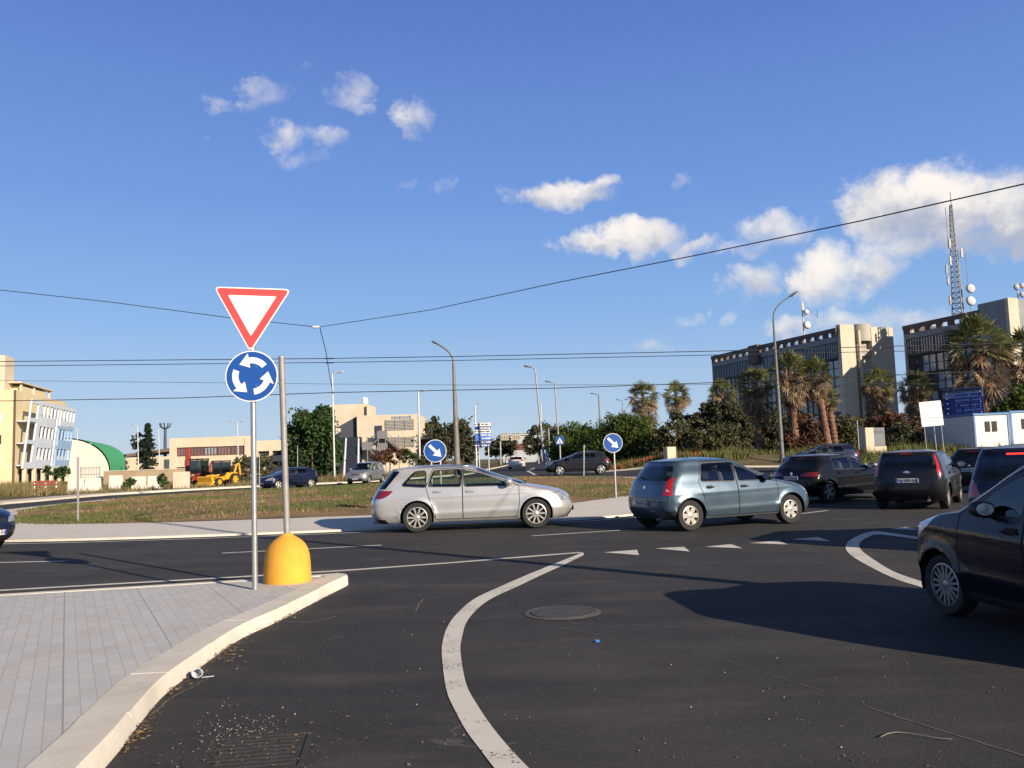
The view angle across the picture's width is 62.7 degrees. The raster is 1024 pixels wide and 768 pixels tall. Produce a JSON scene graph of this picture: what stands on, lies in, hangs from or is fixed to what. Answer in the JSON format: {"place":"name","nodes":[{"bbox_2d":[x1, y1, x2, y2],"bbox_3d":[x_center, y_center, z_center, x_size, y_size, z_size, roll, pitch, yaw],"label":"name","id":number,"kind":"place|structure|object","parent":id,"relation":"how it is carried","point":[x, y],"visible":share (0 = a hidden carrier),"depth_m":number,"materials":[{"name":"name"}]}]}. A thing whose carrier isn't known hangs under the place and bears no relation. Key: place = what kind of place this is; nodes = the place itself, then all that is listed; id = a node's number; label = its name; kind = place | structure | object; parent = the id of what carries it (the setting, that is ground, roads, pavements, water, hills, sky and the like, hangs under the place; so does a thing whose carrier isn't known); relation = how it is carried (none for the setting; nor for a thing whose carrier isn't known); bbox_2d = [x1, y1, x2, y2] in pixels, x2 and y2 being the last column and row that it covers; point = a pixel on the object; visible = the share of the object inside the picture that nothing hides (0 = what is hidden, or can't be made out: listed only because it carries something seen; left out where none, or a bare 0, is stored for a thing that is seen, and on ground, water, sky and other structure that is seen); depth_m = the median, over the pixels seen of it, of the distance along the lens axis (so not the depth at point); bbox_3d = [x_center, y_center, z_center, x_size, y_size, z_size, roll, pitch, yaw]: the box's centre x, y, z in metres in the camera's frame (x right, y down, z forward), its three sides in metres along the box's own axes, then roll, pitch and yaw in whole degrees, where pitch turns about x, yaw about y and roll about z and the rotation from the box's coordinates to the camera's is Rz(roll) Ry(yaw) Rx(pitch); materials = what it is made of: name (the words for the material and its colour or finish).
{"place":"outdoors","nodes":[
{"label":"outdoors","id":0,"kind":"place"},
{"bbox_2d":[0,478,250,496],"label":"field grass","id":1,"kind":"structure","parent":0,"point":[12,489],"depth_m":66.39,"materials":[{"name":"plant"}]},
{"bbox_2d":[0,576,324,767],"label":"pavement","id":2,"kind":"structure","parent":0,"point":[68,660],"depth_m":7.42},
{"bbox_2d":[216,287,288,589],"bbox_3d":[-3.159,0.663,10.277,0.877,3.746,0.102,-1,-5,-7],"label":"road sign","id":3,"kind":"object","parent":2,"relation":"on","point":[251,376],"visible":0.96,"depth_m":10.32,"materials":[{"name":"metal"}]},
{"bbox_2d":[263,356,311,584],"bbox_3d":[-2.916,1.077,10.868,0.600,2.910,0.600,-2,-5,0],"label":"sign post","id":4,"kind":"object","parent":2,"relation":"on","point":[287,560],"visible":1,"depth_m":10.63,"materials":[{"name":"yellow paint"}]},
{"bbox_2d":[13,475,634,524],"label":"grass","id":5,"kind":"structure","parent":0,"point":[201,497],"depth_m":31.51,"materials":[{"name":"plant"}]},
{"bbox_2d":[424,440,446,483],"bbox_3d":[-2.178,2.740,24.042,0.650,2.291,0.093,-2,-5,0],"label":"road sign","id":6,"kind":"object","parent":5,"relation":"on","point":[435,450],"visible":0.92,"depth_m":24.08,"materials":[{"name":"metal"}]},
{"bbox_2d":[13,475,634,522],"bbox_3d":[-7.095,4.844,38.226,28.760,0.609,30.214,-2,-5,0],"label":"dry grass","id":7,"kind":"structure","parent":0,"point":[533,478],"depth_m":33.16,"materials":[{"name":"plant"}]},
{"bbox_2d":[0,448,957,500],"bbox_3d":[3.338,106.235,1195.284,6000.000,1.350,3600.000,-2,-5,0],"label":"ground","id":8,"kind":"structure","parent":0,"point":[765,460],"depth_m":58.63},
{"bbox_2d":[0,355,75,483],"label":"apartment house","id":9,"kind":"structure","parent":8,"relation":"on","point":[33,441],"depth_m":127.39,"materials":[{"name":"beige concrete"}]},
{"bbox_2d":[42,465,70,478],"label":"garden shrub","id":10,"kind":"object","parent":8,"relation":"on","point":[57,473],"visible":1,"depth_m":95.36,"materials":[{"name":"green plant"}]},
{"bbox_2d":[84,478,101,490],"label":"concrete barrier","id":11,"kind":"object","parent":8,"relation":"on","point":[92,483],"visible":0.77,"depth_m":67.01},
{"bbox_2d":[66,438,124,479],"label":"sports hall","id":12,"kind":"structure","parent":8,"relation":"on","point":[104,457],"depth_m":167.67,"materials":[{"name":"beige concrete"}]},
{"bbox_2d":[124,448,168,469],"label":"shed","id":13,"kind":"structure","parent":8,"relation":"on","point":[130,461],"depth_m":159.63,"materials":[{"name":"beige concrete"}]},
{"bbox_2d":[136,422,158,470],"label":"conifer tree","id":14,"kind":"object","parent":8,"relation":"on","point":[148,443],"visible":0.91,"depth_m":149.35,"materials":[{"name":"green plant"}]},
{"bbox_2d":[103,467,211,483],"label":"boundary wall","id":15,"kind":"structure","parent":8,"relation":"on","point":[126,474],"depth_m":91.45,"materials":[{"name":"concrete"}]},
{"bbox_2d":[173,472,189,488],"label":"concrete slab","id":16,"kind":"structure","parent":8,"relation":"on","point":[180,479],"depth_m":68.41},
{"bbox_2d":[188,458,216,483],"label":"loader","id":17,"kind":"object","parent":8,"relation":"on","point":[201,467],"visible":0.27,"depth_m":74.06,"materials":[{"name":"metal"}]},
{"bbox_2d":[195,460,240,485],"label":"loader","id":18,"kind":"object","parent":8,"relation":"on","point":[221,469],"visible":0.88,"depth_m":72.28,"materials":[{"name":"yellow metal"}]},
{"bbox_2d":[0,474,453,501],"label":"footway","id":19,"kind":"structure","parent":8,"relation":"on","point":[122,492],"depth_m":54.99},
{"bbox_2d":[231,453,250,480],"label":"garden shrub","id":20,"kind":"object","parent":8,"relation":"on","point":[244,462],"visible":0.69,"depth_m":79.22,"materials":[{"name":"green plant"}]},
{"bbox_2d":[169,436,318,476],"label":"building","id":21,"kind":"structure","parent":8,"relation":"on","point":[216,448],"depth_m":137.82,"materials":[{"name":"paint"}]},
{"bbox_2d":[0,465,507,504],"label":"road","id":22,"kind":"structure","parent":8,"relation":"on","point":[39,500],"depth_m":57.92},
{"bbox_2d":[257,452,275,476],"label":"garden shrub","id":23,"kind":"object","parent":8,"relation":"on","point":[264,460],"visible":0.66,"depth_m":83.50,"materials":[{"name":"green plant"}]},
{"bbox_2d":[278,403,345,476],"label":"leafy tree","id":24,"kind":"object","parent":8,"relation":"on","point":[308,432],"visible":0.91,"depth_m":83.12,"materials":[{"name":"green plant"}]},
{"bbox_2d":[332,371,344,476],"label":"street lamp","id":25,"kind":"object","parent":8,"relation":"on","point":[333,425],"visible":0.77,"depth_m":81.92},
{"bbox_2d":[275,470,470,481],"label":"waste grass","id":26,"kind":"structure","parent":8,"relation":"on","point":[332,478],"depth_m":77.23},
{"bbox_2d":[330,397,425,474],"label":"concrete building","id":27,"kind":"structure","parent":8,"relation":"on","point":[368,427],"depth_m":118.38,"materials":[{"name":"concrete"}]},
{"bbox_2d":[382,444,403,465],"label":"garden shrub","id":28,"kind":"object","parent":8,"relation":"on","point":[394,448],"visible":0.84,"depth_m":95.39,"materials":[{"name":"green plant"}]},
{"bbox_2d":[431,341,460,476],"bbox_3d":[-4.919,1.902,64.094,2.234,10.580,0.936,-2,-5,0],"label":"street lamp","id":29,"kind":"object","parent":8,"relation":"on","point":[456,440],"visible":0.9,"depth_m":63.89,"materials":[{"name":"metal"}]},
{"bbox_2d":[421,415,481,464],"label":"leafy tree","id":30,"kind":"object","parent":8,"relation":"on","point":[445,434],"visible":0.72,"depth_m":116.98,"materials":[{"name":"green plant"}]},
{"bbox_2d":[474,423,490,470],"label":"direction board","id":31,"kind":"object","parent":8,"relation":"on","point":[481,435],"visible":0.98,"depth_m":83.85,"materials":[{"name":"metal"}]},
{"bbox_2d":[484,434,518,464],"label":"leafy tree","id":32,"kind":"object","parent":8,"relation":"on","point":[509,446],"visible":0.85,"depth_m":158.70,"materials":[{"name":"green plant"}]},
{"bbox_2d":[502,434,550,462],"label":"house","id":33,"kind":"structure","parent":8,"relation":"on","point":[521,452],"depth_m":209.75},
{"bbox_2d":[524,365,545,469],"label":"street lamp","id":34,"kind":"object","parent":8,"relation":"on","point":[541,433],"visible":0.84,"depth_m":77.94,"materials":[{"name":"metal"}]},
{"bbox_2d":[521,420,568,462],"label":"leafy tree","id":35,"kind":"object","parent":8,"relation":"on","point":[532,443],"visible":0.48,"depth_m":148.86,"materials":[{"name":"green plant"}]},
{"bbox_2d":[543,420,598,461],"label":"rounded bush","id":36,"kind":"object","parent":8,"relation":"on","point":[568,446],"visible":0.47,"depth_m":73.43,"materials":[{"name":"green plant"}]},
{"bbox_2d":[573,404,670,464],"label":"rounded bush","id":37,"kind":"object","parent":8,"relation":"on","point":[633,432],"visible":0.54,"depth_m":67.00,"materials":[{"name":"green plant"}]},
{"bbox_2d":[626,379,660,428],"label":"fan palm","id":38,"kind":"object","parent":8,"relation":"on","point":[646,401],"visible":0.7,"depth_m":75.77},
{"bbox_2d":[658,379,692,436],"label":"fan palm","id":39,"kind":"object","parent":8,"relation":"on","point":[684,400],"visible":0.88,"depth_m":85.72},
{"bbox_2d":[649,415,703,454],"bbox_3d":[12.705,4.274,63.576,4.657,3.914,3.425,-2,-5,0],"label":"garden shrub","id":40,"kind":"object","parent":8,"relation":"on","point":[660,437],"visible":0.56,"depth_m":63.28,"materials":[{"name":"green plant"}]},
{"bbox_2d":[664,397,763,442],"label":"spreading pine","id":41,"kind":"object","parent":8,"relation":"on","point":[732,412],"visible":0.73,"depth_m":73.33,"materials":[{"name":"green plant"}]},
{"bbox_2d":[681,420,758,453],"bbox_3d":[15.315,4.424,61.903,5.946,3.538,3.786,-2,-5,0],"label":"garden shrub","id":42,"kind":"object","parent":8,"relation":"on","point":[704,441],"visible":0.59,"depth_m":61.36,"materials":[{"name":"green plant"}]},
{"bbox_2d":[706,377,737,443],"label":"fan palm","id":43,"kind":"object","parent":8,"relation":"on","point":[713,392],"visible":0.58,"depth_m":89.88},
{"bbox_2d":[735,366,775,451],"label":"fan palm","id":44,"kind":"object","parent":8,"relation":"on","point":[753,407],"visible":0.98,"depth_m":65.77,"materials":[{"name":"plant"}]},
{"bbox_2d":[750,405,803,450],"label":"tree","id":45,"kind":"object","parent":8,"relation":"on","point":[769,436],"visible":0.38,"depth_m":75.20,"materials":[{"name":"green plant"}]},
{"bbox_2d":[772,291,798,462],"bbox_3d":[18.513,-0.507,56.210,2.028,11.509,0.540,-2,-5,0],"label":"street lamp","id":46,"kind":"object","parent":8,"relation":"on","point":[781,447],"visible":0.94,"depth_m":56.01,"materials":[{"name":"metal"}]},
{"bbox_2d":[767,348,811,449],"bbox_3d":[20.901,1.165,63.033,3.648,7.951,3.396,-2,-5,0],"label":"fan palm","id":47,"kind":"object","parent":8,"relation":"on","point":[792,397],"visible":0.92,"depth_m":62.77,"materials":[{"name":"plant"}]},
{"bbox_2d":[777,410,827,452],"bbox_3d":[21.898,3.914,63.117,3.535,4.001,3.004,-2,-5,0],"label":"garden shrub","id":48,"kind":"object","parent":8,"relation":"on","point":[809,433],"visible":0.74,"depth_m":62.61,"materials":[{"name":"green plant"}]},
{"bbox_2d":[711,324,898,448],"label":"office building","id":49,"kind":"structure","parent":8,"relation":"on","point":[860,361],"depth_m":142.88,"materials":[{"name":"concrete"}]},
{"bbox_2d":[611,438,1016,469],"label":"verge grass","id":50,"kind":"structure","parent":8,"relation":"on","point":[866,457],"depth_m":58.19,"materials":[{"name":"plant"}]},
{"bbox_2d":[795,356,833,446],"bbox_3d":[22.717,1.373,63.045,3.192,7.441,3.040,-2,-5,0],"label":"fan palm","id":51,"kind":"object","parent":8,"relation":"on","point":[818,392],"visible":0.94,"depth_m":62.75,"materials":[{"name":"plant"}]},
{"bbox_2d":[817,387,840,443],"bbox_3d":[24.431,2.590,64.923,2.197,5.261,2.422,2,-6,-39],"label":"fan palm","id":52,"kind":"object","parent":8,"relation":"on","point":[832,402],"visible":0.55,"depth_m":64.64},
{"bbox_2d":[828,412,870,447],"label":"garden shrub","id":53,"kind":"object","parent":8,"relation":"on","point":[846,429],"visible":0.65,"depth_m":65.01,"materials":[{"name":"green plant"}]},
{"bbox_2d":[858,427,886,452],"bbox_3d":[25.064,3.935,58.390,1.540,1.800,1.000,-1,-5,-6],"label":"utility kiosk","id":54,"kind":"object","parent":8,"relation":"on","point":[872,437],"visible":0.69,"depth_m":58.09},
{"bbox_2d":[856,364,896,418],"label":"fan palm","id":55,"kind":"object","parent":8,"relation":"on","point":[878,392],"visible":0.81,"depth_m":77.78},
{"bbox_2d":[852,408,922,438],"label":"garden shrub","id":56,"kind":"object","parent":8,"relation":"on","point":[889,418],"visible":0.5,"depth_m":67.04,"materials":[{"name":"green plant"}]},
{"bbox_2d":[885,419,932,449],"bbox_3d":[29.078,4.081,61.907,4.067,2.932,2.973,-2,-5,0],"label":"garden shrub","id":57,"kind":"object","parent":8,"relation":"on","point":[896,432],"visible":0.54,"depth_m":61.54,"materials":[{"name":"green plant"}]},
{"bbox_2d":[893,371,936,428],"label":"fan palm","id":58,"kind":"object","parent":8,"relation":"on","point":[916,393],"visible":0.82,"depth_m":71.77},
{"bbox_2d":[918,400,943,450],"bbox_3d":[26.669,3.077,53.285,1.453,4.042,0.095,-2,-5,4],"label":"notice board","id":59,"kind":"object","parent":8,"relation":"on","point":[931,414],"visible":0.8,"depth_m":53.33,"materials":[{"name":"metal"}]},
{"bbox_2d":[902,298,1023,437],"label":"office building","id":60,"kind":"structure","parent":8,"relation":"on","point":[1008,313],"depth_m":133.33,"materials":[{"name":"concrete"}]},
{"bbox_2d":[906,337,919,355],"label":"window","id":61,"kind":"structure","parent":60,"relation":"in","point":[915,341],"depth_m":138.97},
{"bbox_2d":[909,355,922,373],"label":"window","id":62,"kind":"structure","parent":60,"relation":"in","point":[915,363],"depth_m":138.70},
{"bbox_2d":[919,335,933,352],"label":"window","id":63,"kind":"structure","parent":60,"relation":"in","point":[926,340],"depth_m":136.29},
{"bbox_2d":[922,353,936,372],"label":"window","id":64,"kind":"structure","parent":60,"relation":"in","point":[929,364],"depth_m":135.85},
{"bbox_2d":[936,351,950,370],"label":"window","id":65,"kind":"structure","parent":60,"relation":"in","point":[940,364],"depth_m":133.62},
{"bbox_2d":[937,370,952,388],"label":"window","id":66,"kind":"structure","parent":60,"relation":"in","point":[943,382],"depth_m":133.06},
{"bbox_2d":[945,192,975,314],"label":"lattice mast","id":67,"kind":"object","parent":60,"relation":"on","point":[970,300],"visible":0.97,"depth_m":134.86,"materials":[{"name":"metal"}]},
{"bbox_2d":[942,386,983,415],"bbox_3d":[33.371,2.511,61.955,0.137,4.485,3.012,1,-6,-32],"label":"direction board","id":68,"kind":"object","parent":8,"relation":"on","point":[958,400],"visible":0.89,"depth_m":61.99,"materials":[{"name":"metal"}]},
{"bbox_2d":[926,412,1010,447],"bbox_3d":[32.904,3.510,60.916,2.660,2.500,6.160,-1,-5,-4],"label":"site cabin","id":69,"kind":"object","parent":8,"relation":"on","point":[976,429],"visible":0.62,"depth_m":58.06,"materials":[{"name":"white metal"}]},
{"bbox_2d":[938,311,1017,412],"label":"fan palm","id":70,"kind":"object","parent":8,"relation":"on","point":[971,326],"visible":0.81,"depth_m":65.88,"materials":[{"name":"plant"}]},
{"bbox_2d":[989,379,1023,411],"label":"leafy tree","id":71,"kind":"object","parent":8,"relation":"on","point":[1014,401],"visible":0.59,"depth_m":65.16,"materials":[{"name":"green plant"}]},
{"bbox_2d":[991,410,1023,443],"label":"site cabin","id":72,"kind":"object","parent":8,"relation":"on","point":[1016,420],"visible":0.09,"depth_m":58.89,"materials":[{"name":"white metal"}]},
{"bbox_2d":[1001,325,1023,395],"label":"fan palm","id":73,"kind":"object","parent":8,"relation":"on","point":[1018,336],"visible":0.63,"depth_m":68.20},
{"bbox_2d":[0,343,1019,361],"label":"overhead wire","id":74,"kind":"object","parent":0,"point":[521,355],"visible":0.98,"depth_m":44.29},
{"bbox_2d":[0,462,1023,767],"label":"road","id":75,"kind":"structure","parent":0,"point":[606,700],"depth_m":6.94,"materials":[{"name":"asphalt"}]},
{"bbox_2d":[0,508,14,545],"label":"hatchback car","id":76,"kind":"object","parent":75,"relation":"on","point":[7,525],"visible":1,"depth_m":17.60,"materials":[{"name":"blue paint"}]},
{"bbox_2d":[0,573,332,595],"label":"kerb far side","id":77,"kind":"structure","parent":75,"relation":"on","point":[318,575],"depth_m":10.64,"materials":[{"name":"concrete"}]},
{"bbox_2d":[25,573,347,767],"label":"kerb","id":78,"kind":"structure","parent":75,"relation":"on","point":[97,734],"depth_m":5.87,"materials":[{"name":"concrete"}]},
{"bbox_2d":[120,593,366,764],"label":"fallen leaves","id":79,"kind":"object","parent":75,"relation":"on","point":[140,731],"visible":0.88,"depth_m":5.19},
{"bbox_2d":[181,728,329,767],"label":"drain grate","id":80,"kind":"object","parent":75,"relation":"on","point":[302,748],"visible":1,"depth_m":4.72,"materials":[{"name":"metal"}]},
{"bbox_2d":[258,466,317,488],"bbox_3d":[-15.248,6.288,57.142,2.098,1.662,4.016,-7,-7,44],"label":"hatchback car","id":81,"kind":"object","parent":75,"relation":"on","point":[300,477],"visible":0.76,"depth_m":56.79,"materials":[{"name":"blue paint"}]},
{"bbox_2d":[5,476,632,541],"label":"roundabout kerb","id":82,"kind":"structure","parent":75,"relation":"on","point":[293,531],"depth_m":19.78,"materials":[{"name":"concrete"}]},
{"bbox_2d":[7,477,635,538],"bbox_3d":[-6.812,4.823,37.117,30.667,0.444,34.796,-2,-5,0],"label":"roundabout apron","id":83,"kind":"object","parent":75,"relation":"on","point":[610,506],"visible":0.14,"depth_m":21.82,"materials":[{"name":"concrete"}]},
{"bbox_2d":[603,433,621,497],"bbox_3d":[3.413,2.842,28.139,0.647,2.375,0.079,-2,-5,-3],"label":"road sign","id":84,"kind":"object","parent":83,"relation":"on","point":[612,442],"visible":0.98,"depth_m":28.17,"materials":[{"name":"metal"}]},
{"bbox_2d":[347,462,384,484],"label":"minivan car","id":85,"kind":"object","parent":75,"relation":"on","point":[361,472],"visible":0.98,"depth_m":61.71,"materials":[{"name":"grey paint"}]},
{"bbox_2d":[0,468,828,562],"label":"lane lines","id":86,"kind":"object","parent":75,"relation":"on","point":[529,470],"visible":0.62,"depth_m":19.11,"materials":[{"name":"paint"}]},
{"bbox_2d":[0,527,925,767],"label":"road markings","id":87,"kind":"object","parent":75,"relation":"on","point":[491,744],"visible":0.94,"depth_m":7.57,"materials":[{"name":"paint"}]},
{"bbox_2d":[371,458,573,532],"bbox_3d":[-0.937,2.530,19.832,4.716,1.702,2.200,-1,-5,-4],"label":"estate car","id":88,"kind":"object","parent":75,"relation":"on","point":[398,499],"visible":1,"depth_m":18.96,"materials":[{"name":"silver metal"}]},
{"bbox_2d":[507,455,526,468],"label":"hatchback car","id":89,"kind":"object","parent":75,"relation":"on","point":[516,461],"visible":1,"depth_m":88.74,"materials":[{"name":"white paint"}]},
{"bbox_2d":[523,605,600,619],"bbox_3d":[0.513,2.341,8.624,0.800,0.011,0.800,0,-5,-20],"label":"manhole cover","id":90,"kind":"object","parent":75,"relation":"on","point":[565,612],"visible":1,"depth_m":8.56,"materials":[{"name":"metal"}]},
{"bbox_2d":[544,447,610,475],"bbox_3d":[4.020,4.767,51.770,4.074,1.652,2.118,-2,-5,0],"label":"hatchback car","id":91,"kind":"object","parent":75,"relation":"on","point":[599,462],"visible":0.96,"depth_m":50.93,"materials":[{"name":"paint"}]},
{"bbox_2d":[171,561,1004,767],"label":"gravel","id":92,"kind":"structure","parent":75,"relation":"on","point":[408,764],"depth_m":5.08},
{"bbox_2d":[628,448,808,530],"bbox_3d":[4.581,2.238,18.489,4.063,1.702,2.147,0,-5,-23],"label":"hatchback car","id":93,"kind":"object","parent":75,"relation":"on","point":[685,496],"visible":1,"depth_m":17.67,"materials":[{"name":"blue paint"}]},
{"bbox_2d":[560,627,1023,755],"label":"road crack","id":94,"kind":"object","parent":75,"relation":"on","point":[868,707],"visible":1,"depth_m":4.92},
{"bbox_2d":[782,444,860,462],"bbox_3d":[16.786,3.899,45.788,4.016,1.662,2.098,-2,-5,0],"label":"hatchback car","id":95,"kind":"object","parent":75,"relation":"on","point":[848,451],"visible":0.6,"depth_m":45.22,"materials":[{"name":"blue paint"}]},
{"bbox_2d":[773,447,875,502],"bbox_3d":[9.919,2.738,25.883,4.115,1.632,2.129,1,-6,-33],"label":"hatchback car","id":96,"kind":"object","parent":75,"relation":"on","point":[826,477],"visible":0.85,"depth_m":24.87,"materials":[{"name":"black paint"}]},
{"bbox_2d":[874,445,965,508],"bbox_3d":[10.952,2.397,22.579,2.118,1.702,4.044,-5,-6,34],"label":"hatchback car","id":97,"kind":"object","parent":75,"relation":"on","point":[928,475],"visible":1,"depth_m":21.16,"materials":[{"name":"black paint"}]},
{"bbox_2d":[918,466,1023,614],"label":"city car","id":98,"kind":"object","parent":75,"relation":"on","point":[970,555],"visible":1,"depth_m":7.49,"materials":[{"name":"black paint"}]},
{"bbox_2d":[950,442,991,485],"bbox_3d":[16.002,2.692,27.900,4.074,1.652,2.118,2,-7,-40],"label":"hatchback car","id":99,"kind":"object","parent":75,"relation":"on","point":[968,456],"visible":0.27,"depth_m":27.02,"materials":[{"name":"paint"}]},
{"bbox_2d":[967,443,1023,503],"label":"hatchback car","id":100,"kind":"object","parent":75,"relation":"on","point":[994,466],"visible":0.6,"depth_m":12.56,"materials":[{"name":"blue paint"}]},
{"bbox_2d":[0,380,1023,384],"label":"overhead wire","id":101,"kind":"object","parent":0,"point":[425,384],"visible":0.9,"depth_m":50.15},
{"bbox_2d":[0,0,1023,460],"label":"sky","id":102,"kind":"structure","parent":0,"point":[363,160],"materials":[{"name":"blue"}]},
{"bbox_2d":[7,369,1023,400],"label":"overhead wire","id":103,"kind":"object","parent":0,"point":[522,388],"visible":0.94,"depth_m":47.15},
{"bbox_2d":[15,348,1023,365],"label":"overhead wire","id":104,"kind":"object","parent":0,"point":[533,358],"visible":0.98,"depth_m":44.87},
{"bbox_3d":[-7.079,-2.057,30.317,0.310,0.100,0.100,-2,-5,0],"label":"insulator","id":105,"kind":"object","parent":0,"visible":0},
{"bbox_2d":[1,290,311,326],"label":"overhead wire","id":106,"kind":"object","parent":105,"relation":"attached to","point":[142,306],"visible":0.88,"depth_m":30.39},
{"bbox_2d":[320,183,1023,326],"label":"overhead wire","id":107,"kind":"object","parent":105,"relation":"attached to","point":[726,248],"visible":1,"depth_m":16.17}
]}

